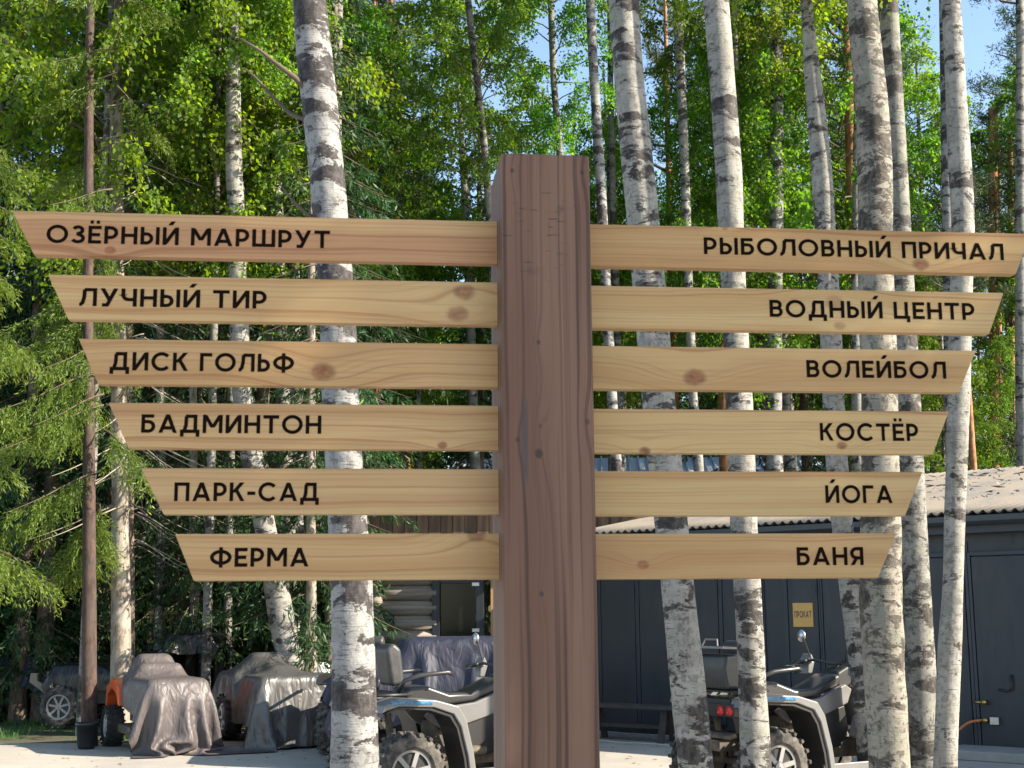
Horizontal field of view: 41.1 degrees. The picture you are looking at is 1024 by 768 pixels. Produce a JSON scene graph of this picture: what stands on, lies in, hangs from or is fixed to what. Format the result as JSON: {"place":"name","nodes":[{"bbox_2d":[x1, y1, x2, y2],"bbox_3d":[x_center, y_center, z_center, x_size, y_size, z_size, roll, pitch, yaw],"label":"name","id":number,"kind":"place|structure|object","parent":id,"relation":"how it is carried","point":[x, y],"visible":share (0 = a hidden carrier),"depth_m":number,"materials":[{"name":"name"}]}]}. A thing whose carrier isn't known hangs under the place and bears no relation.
{"place":"outdoors","nodes":[
{"label":"outdoors","id":0,"kind":"place"},
{"bbox_2d":[0,717,126,739],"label":"grass","id":1,"kind":"structure","parent":0,"point":[23,728],"depth_m":20.55,"materials":[{"name":"green plant"}]},
{"bbox_2d":[0,712,657,742],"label":"forest ground","id":2,"kind":"structure","parent":0,"point":[55,737],"depth_m":19.96,"materials":[{"name":"soil"}]},
{"bbox_2d":[0,648,72,713],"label":"shrub","id":3,"kind":"object","parent":2,"relation":"on","point":[25,682],"visible":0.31,"depth_m":22.87,"materials":[{"name":"green plant"}]},
{"bbox_2d":[0,0,79,654],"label":"spruce tree","id":4,"kind":"object","parent":2,"relation":"on","point":[22,388],"visible":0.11,"depth_m":24.13,"materials":[{"name":"green plant"}]},
{"bbox_2d":[0,0,82,668],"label":"spruce tree","id":5,"kind":"object","parent":2,"relation":"on","point":[15,268],"visible":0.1,"depth_m":24.73,"materials":[{"name":"green plant"}]},
{"bbox_2d":[0,0,110,722],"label":"spruce tree","id":6,"kind":"object","parent":2,"relation":"on","point":[17,700],"visible":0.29,"depth_m":23.08,"materials":[{"name":"green plant"}]},
{"bbox_2d":[0,1,154,721],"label":"spruce tree","id":7,"kind":"object","parent":2,"relation":"on","point":[45,619],"visible":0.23,"depth_m":23.22,"materials":[{"name":"green plant"}]},
{"bbox_2d":[0,20,170,686],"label":"spruce tree","id":8,"kind":"object","parent":2,"relation":"on","point":[71,597],"visible":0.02,"depth_m":25.94,"materials":[{"name":"green plant"}]},
{"bbox_2d":[0,0,183,745],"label":"spruce tree","id":9,"kind":"object","parent":2,"relation":"on","point":[94,537],"visible":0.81,"depth_m":19.14,"materials":[{"name":"green plant"}]},
{"bbox_2d":[0,38,219,717],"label":"spruce tree","id":10,"kind":"object","parent":2,"relation":"on","point":[108,501],"visible":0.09,"depth_m":24.01,"materials":[{"name":"green plant"}]},
{"bbox_2d":[29,632,234,728],"bbox_3d":[-6.082,4.729,21.897,3.094,1.458,1.333,-1,-10,4],"label":"covered buggy","id":11,"kind":"object","parent":2,"relation":"on","point":[58,686],"visible":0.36,"depth_m":21.45,"materials":[{"name":"black plastic"}]},
{"bbox_2d":[28,0,247,735],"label":"birch tree","id":12,"kind":"object","parent":2,"relation":"on","point":[120,661],"visible":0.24,"depth_m":20.54,"materials":[{"name":"green plant"}]},
{"bbox_2d":[3,0,283,276],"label":"birch tree","id":13,"kind":"object","parent":2,"relation":"on","point":[97,130],"visible":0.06,"depth_m":23.09,"materials":[{"name":"green plant"}]},
{"bbox_2d":[67,3,223,662],"bbox_3d":[-5.946,-1.996,22.367,2.660,14.980,2.448,0,-10,0],"label":"spruce tree","id":14,"kind":"object","parent":2,"relation":"on","point":[130,398],"visible":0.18,"depth_m":21.72,"materials":[{"name":"green plant"}]},
{"bbox_2d":[0,0,294,735],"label":"birch tree","id":15,"kind":"object","parent":2,"relation":"on","point":[122,38],"visible":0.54,"depth_m":21.05,"materials":[{"name":"green plant"}]},
{"bbox_2d":[36,0,302,649],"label":"birch tree","id":16,"kind":"object","parent":2,"relation":"on","point":[161,565],"visible":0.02,"depth_m":23.61,"materials":[{"name":"green plant"}]},
{"bbox_2d":[96,161,252,662],"bbox_3d":[-6.332,-1.614,25.872,4.056,15.396,3.477,8,-13,-42],"label":"spruce tree","id":17,"kind":"object","parent":2,"relation":"on","point":[174,393],"visible":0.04,"depth_m":24.91,"materials":[{"name":"green plant"}]},
{"bbox_2d":[80,5,274,668],"bbox_3d":[-5.413,-1.538,23.520,3.507,14.452,3.157,9,-13,-44],"label":"spruce tree","id":18,"kind":"object","parent":2,"relation":"on","point":[186,582],"visible":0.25,"depth_m":22.54,"materials":[{"name":"green plant"}]},
{"bbox_2d":[135,579,273,667],"bbox_3d":[-5.171,4.489,24.074,2.834,2.856,3.055,-5,-11,27],"label":"shrub","id":19,"kind":"object","parent":2,"relation":"on","point":[240,652],"visible":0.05,"depth_m":23.89,"materials":[{"name":"green plant"}]},
{"bbox_2d":[53,0,387,689],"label":"birch tree","id":20,"kind":"object","parent":2,"relation":"on","point":[197,109],"visible":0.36,"depth_m":21.42,"materials":[{"name":"green plant"}]},
{"bbox_2d":[105,0,355,670],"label":"birch tree","id":21,"kind":"object","parent":2,"relation":"on","point":[282,630],"visible":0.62,"depth_m":20.82,"materials":[{"name":"green plant"}]},
{"bbox_2d":[144,107,324,661],"bbox_3d":[-4.692,-2.933,25.458,4.231,17.834,4.256,2,-10,-13],"label":"spruce tree","id":22,"kind":"object","parent":2,"relation":"on","point":[261,391],"visible":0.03,"depth_m":24.58,"materials":[{"name":"green plant"}]},
{"bbox_2d":[84,0,405,668],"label":"birch tree","id":23,"kind":"object","parent":2,"relation":"on","point":[359,154],"visible":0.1,"depth_m":23.13,"materials":[{"name":"green plant"}]},
{"bbox_2d":[182,1,332,633],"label":"birch tree","id":24,"kind":"object","parent":2,"relation":"on","point":[286,401],"visible":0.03,"depth_m":22.89,"materials":[{"name":"green plant"}]},
{"bbox_2d":[158,0,427,531],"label":"birch tree","id":25,"kind":"object","parent":2,"relation":"on","point":[372,15],"visible":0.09,"depth_m":25.54,"materials":[{"name":"green plant"}]},
{"bbox_2d":[199,0,390,736],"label":"spruce tree","id":26,"kind":"object","parent":2,"relation":"on","point":[312,633],"visible":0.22,"depth_m":20.61,"materials":[{"name":"green plant"}]},
{"bbox_2d":[214,0,390,664],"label":"birch tree","id":27,"kind":"object","parent":2,"relation":"on","point":[301,517],"visible":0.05,"depth_m":24.44,"materials":[{"name":"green plant"}]},
{"bbox_2d":[240,0,378,767],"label":"birch tree","id":28,"kind":"object","parent":2,"relation":"on","point":[354,742],"visible":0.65,"depth_m":9.60,"materials":[{"name":"white plant"}]},
{"bbox_2d":[215,0,430,671],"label":"spruce tree","id":29,"kind":"object","parent":2,"relation":"on","point":[351,199],"visible":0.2,"depth_m":22.20,"materials":[{"name":"green plant"}]},
{"bbox_2d":[246,1,419,647],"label":"spruce tree","id":30,"kind":"object","parent":2,"relation":"on","point":[375,335],"visible":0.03,"depth_m":28.16,"materials":[{"name":"green plant"}]},
{"bbox_2d":[233,0,452,661],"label":"spruce tree","id":31,"kind":"object","parent":2,"relation":"on","point":[404,339],"visible":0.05,"depth_m":25.72,"materials":[{"name":"green plant"}]},
{"bbox_2d":[300,0,475,219],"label":"birch tree","id":32,"kind":"object","parent":2,"relation":"on","point":[424,117],"visible":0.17,"depth_m":28.33,"materials":[{"name":"green plant"}]},
{"bbox_2d":[362,0,444,468],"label":"pine tree","id":33,"kind":"object","parent":2,"relation":"on","point":[400,85],"visible":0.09,"depth_m":32.63,"materials":[{"name":"green plant"}]},
{"bbox_2d":[359,1,482,468],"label":"birch tree","id":34,"kind":"object","parent":2,"relation":"on","point":[411,273],"visible":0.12,"depth_m":33.23,"materials":[{"name":"green plant"}]},
{"bbox_2d":[366,0,476,468],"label":"pine tree","id":35,"kind":"object","parent":2,"relation":"on","point":[406,458],"visible":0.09,"depth_m":37.79,"materials":[{"name":"green plant"}]},
{"bbox_2d":[357,45,490,468],"bbox_3d":[-2.641,-0.807,34.888,3.925,16.730,4.553,-4,-10,18],"label":"birch tree","id":36,"kind":"object","parent":2,"relation":"on","point":[418,397],"visible":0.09,"depth_m":34.71,"materials":[{"name":"green plant"}]},
{"bbox_2d":[422,35,497,635],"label":"spruce tree","id":37,"kind":"object","parent":2,"relation":"on","point":[463,456],"visible":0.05,"depth_m":35.75,"materials":[{"name":"green plant"}]},
{"bbox_2d":[381,0,554,281],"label":"birch tree","id":38,"kind":"object","parent":2,"relation":"on","point":[475,116],"visible":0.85,"depth_m":25.12,"materials":[{"name":"green plant"}]},
{"bbox_2d":[371,0,592,635],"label":"birch tree","id":39,"kind":"object","parent":2,"relation":"on","point":[462,83],"visible":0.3,"depth_m":34.61,"materials":[{"name":"green plant"}]},
{"bbox_2d":[367,515,644,684],"bbox_3d":[0.057,3.997,24.602,5.650,3.716,6.150,0,-10,0],"label":"log cabin","id":40,"kind":"object","parent":2,"relation":"on","point":[414,605],"visible":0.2,"depth_m":22.62,"materials":[{"name":"grey"}]},
{"bbox_2d":[432,580,483,635],"bbox_3d":[-0.890,4.268,22.533,0.860,2.500,0.145,0,-10,0],"label":"door","id":41,"kind":"structure","parent":40,"relation":"in","point":[457,596],"depth_m":22.63,"materials":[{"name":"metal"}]},
{"bbox_2d":[474,0,643,154],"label":"birch tree","id":42,"kind":"object","parent":2,"relation":"on","point":[553,125],"visible":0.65,"depth_m":26.64,"materials":[{"name":"green plant"}]},
{"bbox_2d":[538,0,621,521],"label":"birch tree","id":43,"kind":"object","parent":2,"relation":"on","point":[605,276],"visible":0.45,"depth_m":25.22,"materials":[{"name":"white plant"}]},
{"bbox_2d":[607,3,625,470],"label":"birch tree","id":44,"kind":"object","parent":2,"relation":"on","point":[615,272],"visible":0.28,"depth_m":30.08,"materials":[{"name":"grey plant"}]},
{"bbox_2d":[593,215,646,457],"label":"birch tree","id":45,"kind":"object","parent":2,"relation":"on","point":[630,402],"visible":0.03,"depth_m":43.13,"materials":[{"name":"green plant"}]},
{"bbox_2d":[568,61,693,470],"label":"birch tree","id":46,"kind":"object","parent":2,"relation":"on","point":[590,152],"visible":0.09,"depth_m":34.30,"materials":[{"name":"green plant"}]},
{"bbox_2d":[609,0,713,767],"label":"birch tree","id":47,"kind":"object","parent":2,"relation":"on","point":[690,712],"visible":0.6,"depth_m":11.05,"materials":[{"name":"white plant"}]},
{"bbox_2d":[638,0,706,470],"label":"birch tree","id":48,"kind":"object","parent":2,"relation":"on","point":[665,63],"visible":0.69,"depth_m":28.26,"materials":[{"name":"white plant"}]},
{"bbox_2d":[605,0,744,408],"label":"pine tree","id":49,"kind":"object","parent":2,"relation":"on","point":[649,52],"visible":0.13,"depth_m":35.68,"materials":[{"name":"green plant"}]},
{"bbox_2d":[644,0,768,470],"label":"pine tree","id":50,"kind":"object","parent":2,"relation":"on","point":[723,462],"visible":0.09,"depth_m":32.72,"materials":[{"name":"green plant"}]},
{"bbox_2d":[677,177,794,471],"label":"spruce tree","id":51,"kind":"object","parent":2,"relation":"on","point":[701,399],"visible":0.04,"depth_m":34.75,"materials":[{"name":"green plant"}]},
{"bbox_2d":[703,0,771,767],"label":"birch tree","id":52,"kind":"object","parent":2,"relation":"on","point":[755,743],"visible":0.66,"depth_m":11.50,"materials":[{"name":"white plant"}]},
{"bbox_2d":[658,0,817,409],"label":"birch tree","id":53,"kind":"object","parent":2,"relation":"on","point":[762,164],"visible":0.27,"depth_m":28.38,"materials":[{"name":"green plant"}]},
{"bbox_2d":[647,3,844,346],"bbox_3d":[5.150,-1.390,30.148,4.424,16.186,4.405,8,-13,-41],"label":"birch tree","id":54,"kind":"object","parent":2,"relation":"on","point":[654,110],"visible":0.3,"depth_m":30.32,"materials":[{"name":"green plant"}]},
{"bbox_2d":[657,5,850,466],"bbox_3d":[6.146,-2.596,33.476,6.105,19.651,5.829,-2,-10,10],"label":"birch tree","id":55,"kind":"object","parent":2,"relation":"on","point":[758,338],"visible":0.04,"depth_m":33.23,"materials":[{"name":"green plant"}]},
{"bbox_2d":[695,0,848,471],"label":"birch tree","id":56,"kind":"object","parent":2,"relation":"on","point":[778,41],"visible":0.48,"depth_m":28.56,"materials":[{"name":"green plant"}]},
{"bbox_2d":[667,0,897,761],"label":"birch tree","id":57,"kind":"object","parent":2,"relation":"on","point":[821,164],"visible":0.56,"depth_m":13.60,"materials":[{"name":"white plant"}]},
{"bbox_2d":[649,0,924,471],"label":"birch tree","id":58,"kind":"object","parent":2,"relation":"on","point":[790,463],"visible":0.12,"depth_m":31.08,"materials":[{"name":"green plant"}]},
{"bbox_2d":[753,50,849,471],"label":"spruce tree","id":59,"kind":"object","parent":2,"relation":"on","point":[808,462],"visible":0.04,"depth_m":35.06,"materials":[{"name":"green plant"}]},
{"bbox_2d":[596,464,1023,747],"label":"shed","id":60,"kind":"structure","parent":2,"relation":"on","point":[632,658],"depth_m":18.09,"materials":[{"name":"grey metal"}]},
{"bbox_2d":[598,580,639,729],"bbox_3d":[1.577,3.854,20.094,0.716,2.370,0.087,-9,-13,40],"label":"door","id":61,"kind":"structure","parent":60,"relation":"in","point":[617,599],"depth_m":20.07,"materials":[{"name":"grey metal"}]},
{"bbox_2d":[636,579,723,729],"bbox_3d":[2.380,3.732,19.404,1.444,2.370,0.087,-9,-13,40],"label":"door","id":62,"kind":"structure","parent":60,"relation":"in","point":[654,682],"depth_m":19.60,"materials":[{"name":"grey metal"}]},
{"bbox_2d":[719,579,763,732],"bbox_3d":[3.170,3.614,18.740,0.671,2.370,0.063,-9,-13,40],"label":"door","id":63,"kind":"structure","parent":60,"relation":"in","point":[728,623],"depth_m":18.92,"materials":[{"name":"grey metal"}]},
{"bbox_2d":[793,603,813,626],"bbox_3d":[3.870,3.070,18.154,0.296,0.314,0.015,-9,-13,40],"label":"door sign","id":64,"kind":"object","parent":60,"relation":"attached to","point":[802,614],"visible":1,"depth_m":18.15,"materials":[{"name":"yellow wood"}]},
{"bbox_2d":[784,579,823,686],"bbox_3d":[3.889,3.501,18.106,0.542,2.370,0.087,-9,-13,40],"label":"door","id":65,"kind":"structure","parent":60,"relation":"in","point":[795,590],"depth_m":18.15,"materials":[{"name":"grey metal"}]},
{"bbox_2d":[819,579,849,732],"bbox_3d":[4.482,3.413,17.611,1.056,2.370,0.063,-9,-13,40],"label":"door","id":66,"kind":"structure","parent":60,"relation":"in","point":[833,639],"depth_m":17.88,"materials":[{"name":"grey metal"}]},
{"bbox_2d":[902,553,978,744],"bbox_3d":[5.239,3.295,16.944,0.983,2.370,0.087,-9,-13,40],"label":"door","id":67,"kind":"structure","parent":60,"relation":"in","point":[968,735],"depth_m":16.67,"materials":[{"name":"grey metal"}]},
{"bbox_2d":[967,550,1023,747],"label":"door","id":68,"kind":"structure","parent":60,"relation":"in","point":[996,583],"depth_m":16.40,"materials":[{"name":"grey metal"}]},
{"bbox_2d":[692,0,940,471],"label":"birch tree","id":69,"kind":"object","parent":2,"relation":"on","point":[804,206],"visible":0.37,"depth_m":28.37,"materials":[{"name":"green plant"}]},
{"bbox_2d":[764,2,934,289],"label":"pine tree","id":70,"kind":"object","parent":2,"relation":"on","point":[849,145],"visible":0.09,"depth_m":30.96,"materials":[{"name":"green plant"}]},
{"bbox_2d":[794,8,933,185],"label":"pine tree","id":71,"kind":"object","parent":2,"relation":"on","point":[840,143],"visible":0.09,"depth_m":32.17,"materials":[{"name":"green plant"}]},
{"bbox_2d":[790,136,942,410],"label":"birch tree","id":72,"kind":"object","parent":2,"relation":"on","point":[848,397],"visible":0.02,"depth_m":34.03,"materials":[{"name":"green plant"}]},
{"bbox_2d":[846,0,910,767],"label":"birch tree","id":73,"kind":"object","parent":2,"relation":"on","point":[882,634],"visible":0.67,"depth_m":10.44,"materials":[{"name":"white plant"}]},
{"bbox_2d":[828,59,977,290],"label":"birch tree","id":74,"kind":"object","parent":2,"relation":"on","point":[927,131],"visible":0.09,"depth_m":36.83,"materials":[{"name":"green plant"}]},
{"bbox_2d":[878,0,935,767],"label":"birch tree","id":75,"kind":"object","parent":2,"relation":"on","point":[920,663],"visible":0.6,"depth_m":12.83,"materials":[{"name":"grey plant"}]},
{"bbox_2d":[840,24,1013,472],"bbox_3d":[11.844,-1.361,38.675,6.073,18.847,5.294,-9,-13,41],"label":"birch tree","id":76,"kind":"object","parent":2,"relation":"on","point":[925,50],"visible":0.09,"depth_m":39.48,"materials":[{"name":"green plant"}]},
{"bbox_2d":[939,0,950,447],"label":"birch tree","id":77,"kind":"object","parent":2,"relation":"on","point":[946,212],"visible":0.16,"depth_m":22.43,"materials":[{"name":"white plant"}]},
{"bbox_2d":[933,0,974,767],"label":"birch tree","id":78,"kind":"object","parent":2,"relation":"on","point":[949,661],"visible":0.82,"depth_m":12.00,"materials":[{"name":"white plant"}]},
{"bbox_2d":[917,278,1003,468],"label":"birch tree","id":79,"kind":"object","parent":2,"relation":"on","point":[926,339],"visible":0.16,"depth_m":29.60,"materials":[{"name":"green plant"}]},
{"bbox_2d":[914,220,1007,442],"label":"birch tree","id":80,"kind":"object","parent":2,"relation":"on","point":[983,344],"visible":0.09,"depth_m":31.92,"materials":[{"name":"green plant"}]},
{"bbox_2d":[911,119,1014,469],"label":"pine tree","id":81,"kind":"object","parent":2,"relation":"on","point":[972,446],"visible":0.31,"depth_m":28.80,"materials":[{"name":"green plant"}]},
{"bbox_2d":[918,335,1008,472],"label":"birch tree","id":82,"kind":"object","parent":2,"relation":"on","point":[943,467],"depth_m":32.63,"materials":[{"name":"green plant"}]},
{"bbox_2d":[932,62,1015,325],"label":"birch tree","id":83,"kind":"object","parent":2,"relation":"on","point":[1009,98],"visible":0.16,"depth_m":34.91,"materials":[{"name":"green plant"}]},
{"bbox_2d":[965,0,1015,204],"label":"pine tree","id":84,"kind":"object","parent":2,"relation":"on","point":[1010,58],"visible":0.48,"depth_m":37.20,"materials":[{"name":"green plant"}]},
{"bbox_2d":[970,94,1014,468],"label":"pine tree","id":85,"kind":"object","parent":2,"relation":"on","point":[992,199],"visible":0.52,"depth_m":34.21,"materials":[{"name":"green plant"}]},
{"bbox_2d":[972,327,1015,468],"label":"birch tree","id":86,"kind":"object","parent":2,"relation":"on","point":[1007,403],"visible":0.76,"depth_m":30.23,"materials":[{"name":"green plant"}]},
{"bbox_2d":[972,114,1015,320],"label":"birch tree","id":87,"kind":"object","parent":2,"relation":"on","point":[989,167],"visible":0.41,"depth_m":32.76,"materials":[{"name":"green plant"}]},
{"bbox_2d":[974,133,1014,464],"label":"pine tree","id":88,"kind":"object","parent":2,"relation":"on","point":[1010,206],"visible":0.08,"depth_m":36.17,"materials":[{"name":"green plant"}]},
{"bbox_2d":[978,277,1015,468],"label":"spruce tree","id":89,"kind":"object","parent":2,"relation":"on","point":[1012,441],"visible":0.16,"depth_m":33.12,"materials":[{"name":"green plant"}]},
{"bbox_2d":[1015,0,1023,466],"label":"birch tree","id":90,"kind":"object","parent":2,"relation":"on","point":[1019,274],"visible":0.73,"depth_m":27.32,"materials":[{"name":"white plant"}]},
{"bbox_2d":[0,729,1023,767],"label":"parking lot","id":91,"kind":"structure","parent":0,"point":[18,755],"depth_m":16.59,"materials":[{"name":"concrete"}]},
{"bbox_2d":[0,144,66,619],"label":"spruce tree","id":92,"kind":"object","parent":91,"relation":"on","point":[8,571],"visible":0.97,"depth_m":17.97,"materials":[{"name":"green plant"}]},
{"bbox_2d":[75,721,98,749],"bbox_3d":[-5.603,4.632,17.989,0.300,0.340,0.297,0,-10,0],"label":"bucket","id":93,"kind":"object","parent":91,"relation":"on","point":[86,735],"visible":1,"depth_m":17.89,"materials":[{"name":"black plastic"}]},
{"bbox_2d":[99,653,251,757],"bbox_3d":[-4.443,4.175,17.957,1.513,1.217,2.396,5,-11,-28],"label":"covered quad bike","id":94,"kind":"object","parent":91,"relation":"on","point":[166,702],"visible":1,"depth_m":17.21,"materials":[{"name":"grey fabric"}]},
{"bbox_2d":[212,652,331,752],"bbox_3d":[-3.108,4.312,18.777,1.811,1.197,2.840,5,-11,-28],"label":"covered quad","id":95,"kind":"object","parent":91,"relation":"on","point":[270,700],"visible":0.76,"depth_m":17.80,"materials":[{"name":"fabric"}]},
{"bbox_2d":[314,636,402,754],"bbox_3d":[-1.672,4.001,17.750,1.298,1.448,2.450,-2,-10,7],"label":"quad bike","id":96,"kind":"object","parent":91,"relation":"on","point":[322,741],"visible":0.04,"depth_m":16.82,"materials":[{"name":"black plastic"}]},
{"bbox_2d":[320,636,492,741],"bbox_3d":[-0.994,3.736,16.203,2.539,1.447,1.680,1,-10,-8],"label":"covered buggy","id":97,"kind":"object","parent":91,"relation":"on","point":[455,655],"visible":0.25,"depth_m":15.75,"materials":[{"name":"fabric"}]},
{"bbox_2d":[322,632,493,767],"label":"quad bike","id":98,"kind":"object","parent":91,"relation":"on","point":[448,729],"visible":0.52,"depth_m":12.49,"materials":[{"name":"black plastic"}]},
{"bbox_2d":[13,153,1023,767],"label":"signpost","id":99,"kind":"object","parent":91,"relation":"on","point":[543,557],"visible":1,"depth_m":3.04,"materials":[{"name":"brown wood"}]},
{"bbox_2d":[599,732,673,742],"bbox_3d":[2.637,4.757,18.131,4.184,0.001,0.824,-9,-13,42],"label":"gravel strip","id":100,"kind":"object","parent":91,"relation":"on","point":[631,736],"depth_m":18.94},
{"bbox_2d":[599,702,674,743],"bbox_3d":[1.787,4.584,18.443,2.200,0.491,0.368,-8,-12,37],"label":"bench","id":101,"kind":"object","parent":100,"relation":"on","point":[666,717],"visible":0.52,"depth_m":18.36,"materials":[{"name":"brown wood"}]},
{"bbox_2d":[668,630,905,767],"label":"quad bike","id":102,"kind":"object","parent":91,"relation":"on","point":[811,720],"visible":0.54,"depth_m":12.55,"materials":[{"name":"black plastic"}]},
{"bbox_2d":[958,744,1023,763],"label":"door step","id":103,"kind":"object","parent":91,"relation":"on","point":[998,754],"depth_m":15.63,"materials":[{"name":"concrete"}]},
{"bbox_2d":[8,0,1015,470],"label":"sky","id":104,"kind":"structure","parent":0,"point":[979,34],"materials":[{"name":"blue"}]},
{"bbox_2d":[440,455,822,635],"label":"metal roof house","id":105,"kind":"structure","parent":0,"point":[711,463],"depth_m":39.17,"materials":[{"name":"grey wood"}]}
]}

